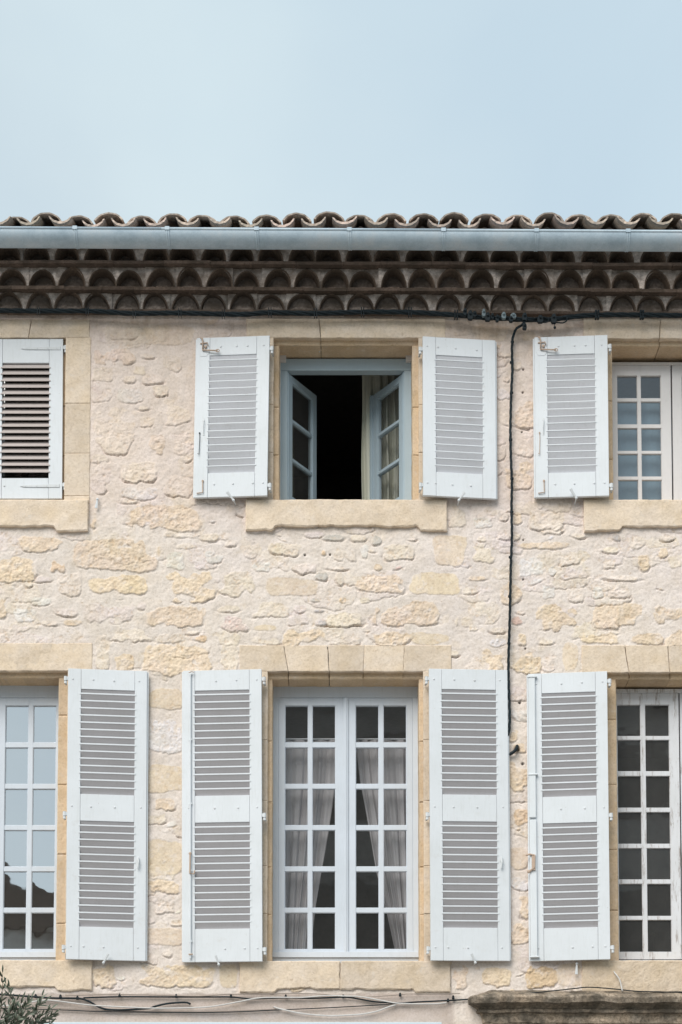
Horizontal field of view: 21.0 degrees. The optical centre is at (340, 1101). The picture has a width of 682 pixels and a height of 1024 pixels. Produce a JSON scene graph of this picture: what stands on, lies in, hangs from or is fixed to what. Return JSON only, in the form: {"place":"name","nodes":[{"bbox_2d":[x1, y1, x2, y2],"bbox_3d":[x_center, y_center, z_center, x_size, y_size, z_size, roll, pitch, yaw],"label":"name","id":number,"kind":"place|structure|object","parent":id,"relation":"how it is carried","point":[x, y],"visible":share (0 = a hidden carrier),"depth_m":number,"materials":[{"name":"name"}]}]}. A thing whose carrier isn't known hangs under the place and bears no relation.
{"place":"outdoors","nodes":[
{"label":"outdoors","id":0,"kind":"place"},
{"bbox_2d":[0,0,681,224],"label":"sky","id":1,"kind":"structure","parent":0,"point":[154,109],"materials":[{"name":"blue"}]},
{"label":"ground","id":2,"kind":"structure","parent":0,"visible":0},
{"bbox_2d":[0,965,59,1023],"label":"olive tree","id":3,"kind":"object","parent":2,"relation":"on","point":[19,1018],"visible":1,"depth_m":12.63,"materials":[{"name":"green plant"}]},
{"bbox_2d":[0,211,681,1023],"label":"stone house","id":4,"kind":"structure","parent":2,"relation":"on","point":[220,581],"depth_m":14.32,"materials":[{"name":"stone"}]},
{"bbox_2d":[2,368,48,478],"bbox_3d":[-2.771,-5.317,14.730,1.158,1.260,0.074,0,-4,0],"label":"window","id":5,"kind":"structure","parent":4,"relation":"in","point":[23,475],"depth_m":14.72,"materials":[{"name":"brown paint"}]},
{"bbox_2d":[0,685,58,959],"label":"window","id":6,"kind":"structure","parent":4,"relation":"in","point":[29,715],"depth_m":14.46,"materials":[{"name":"glass"}]},
{"bbox_2d":[0,993,190,1010],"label":"cable","id":7,"kind":"object","parent":4,"relation":"attached to","point":[78,998],"visible":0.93,"depth_m":14.05,"materials":[{"name":"rubber"}]},
{"bbox_2d":[17,1006,276,1011],"bbox_3d":[-1.886,-0.724,14.067,2.786,0.076,0.006,0,-4,0],"label":"cable","id":8,"kind":"object","parent":4,"relation":"attached to","point":[161,1011],"visible":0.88,"depth_m":14.06,"materials":[{"name":"black rubber"}]},
{"bbox_2d":[0,1004,391,1012],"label":"cable","id":9,"kind":"object","parent":4,"relation":"attached to","point":[211,1012],"visible":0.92,"depth_m":14.06,"materials":[{"name":"rubber"}]},
{"bbox_2d":[2,995,446,1008],"bbox_3d":[-1.066,-0.762,14.053,3.751,0.111,0.010,0,-4,0],"label":"cable","id":10,"kind":"object","parent":4,"relation":"attached to","point":[241,1001],"visible":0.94,"depth_m":14.05,"materials":[{"name":"black rubber"}]},
{"bbox_2d":[65,993,459,996],"bbox_3d":[-0.601,-0.816,14.061,3.020,0.034,0.007,0,-4,0],"label":"cable","id":11,"kind":"object","parent":4,"relation":"attached to","point":[259,993],"visible":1,"depth_m":14.06,"materials":[{"name":"black rubber"}]},
{"bbox_2d":[83,993,467,1003],"bbox_3d":[-0.493,-0.792,14.072,2.958,0.086,0.036,0,-4,0],"label":"cable","id":12,"kind":"object","parent":4,"relation":"attached to","point":[231,996],"visible":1,"depth_m":14.06,"materials":[{"name":"rubber"}]},
{"bbox_2d":[273,1004,395,1015],"bbox_3d":[-0.050,-0.699,14.067,0.942,0.095,0.040,0,-4,0],"label":"cable","id":13,"kind":"object","parent":4,"relation":"attached to","point":[336,1015],"visible":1,"depth_m":14.05,"materials":[{"name":"black rubber"}]},
{"bbox_2d":[0,306,681,329],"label":"power cable","id":14,"kind":"object","parent":4,"relation":"attached to","point":[554,319],"visible":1,"depth_m":14.36,"materials":[{"name":"rubber"}]},
{"bbox_2d":[272,685,418,960],"bbox_3d":[0.036,-2.184,14.461,1.248,2.213,0.094,0,-4,0],"label":"window","id":15,"kind":"structure","parent":4,"relation":"in","point":[345,700],"depth_m":14.44,"materials":[{"name":"paint"}]},
{"bbox_2d":[286,738,405,739],"bbox_3d":[0.038,-2.890,14.632,1.227,0.012,0.012,0,-4,0],"label":"curtain rod","id":16,"kind":"object","parent":4,"relation":"attached to","point":[356,738],"depth_m":14.63,"materials":[{"name":"paint"}]},
{"bbox_2d":[285,740,334,948],"bbox_3d":[-0.266,-2.030,14.576,0.471,1.712,0.044,0,-4,0],"label":"curtain","id":17,"kind":"object","parent":16,"relation":"hanging from","point":[296,842],"visible":0.77,"depth_m":14.59,"materials":[{"name":"grey fabric"}]},
{"bbox_2d":[356,740,405,948],"bbox_3d":[0.345,-2.030,14.576,0.468,1.712,0.045,0,-4,0],"label":"curtain","id":18,"kind":"object","parent":16,"relation":"hanging from","point":[394,841],"visible":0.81,"depth_m":14.59,"materials":[{"name":"grey fabric"}]},
{"bbox_2d":[280,355,411,499],"bbox_3d":[0.038,-5.326,14.873,1.145,1.243,0.500,0,-4,0],"label":"window","id":19,"kind":"structure","parent":4,"relation":"in","point":[288,367],"depth_m":14.69,"materials":[{"name":"blue paint"}]},
{"bbox_2d":[361,375,399,499],"bbox_3d":[0.402,-5.448,15.116,0.468,1.211,0.069,0,-4,0],"label":"curtain","id":20,"kind":"object","parent":4,"relation":"hanging from","point":[373,384],"visible":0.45,"depth_m":15.12,"materials":[{"name":"white fabric"}]},
{"bbox_2d":[509,745,518,755],"bbox_3d":[1.323,-2.713,14.198,0.115,0.108,0.056,1,-4,-11],"label":"cable","id":21,"kind":"object","parent":4,"relation":"attached to","point":[514,750],"visible":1,"depth_m":14.18,"materials":[{"name":"rubber"}]},
{"bbox_2d":[507,321,525,735],"bbox_3d":[1.359,-4.412,14.293,0.221,3.374,0.079,-2,-5,29],"label":"hanging cable","id":22,"kind":"object","parent":4,"relation":"attached to","point":[511,529],"visible":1,"depth_m":14.30,"materials":[{"name":"rubber"}]},
{"bbox_2d":[531,987,681,992],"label":"cable","id":23,"kind":"object","parent":4,"relation":"on","point":[608,988],"visible":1,"depth_m":14.03,"materials":[{"name":"rubber"}]},
{"bbox_2d":[613,971,622,991],"bbox_3d":[2.114,-0.927,14.067,0.038,0.177,0.112,3,-5,-33],"label":"cable","id":24,"kind":"object","parent":4,"relation":"attached to","point":[619,980],"visible":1,"depth_m":14.05,"materials":[{"name":"white plastic"}]},
{"bbox_2d":[617,403,671,499],"bbox_3d":[2.433,-5.194,14.758,0.466,0.948,0.012,0,-4,0],"label":"curtain","id":25,"kind":"object","parent":4,"relation":"attached to","point":[627,441],"depth_m":14.76,"materials":[{"name":"white"}]},
{"bbox_2d":[612,362,681,499],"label":"window","id":26,"kind":"structure","parent":4,"relation":"in","point":[670,381],"depth_m":14.67,"materials":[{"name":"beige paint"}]},
{"bbox_2d":[616,689,681,960],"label":"window","id":27,"kind":"structure","parent":4,"relation":"in","point":[641,698],"depth_m":14.45,"materials":[{"name":"paint"}]}
]}

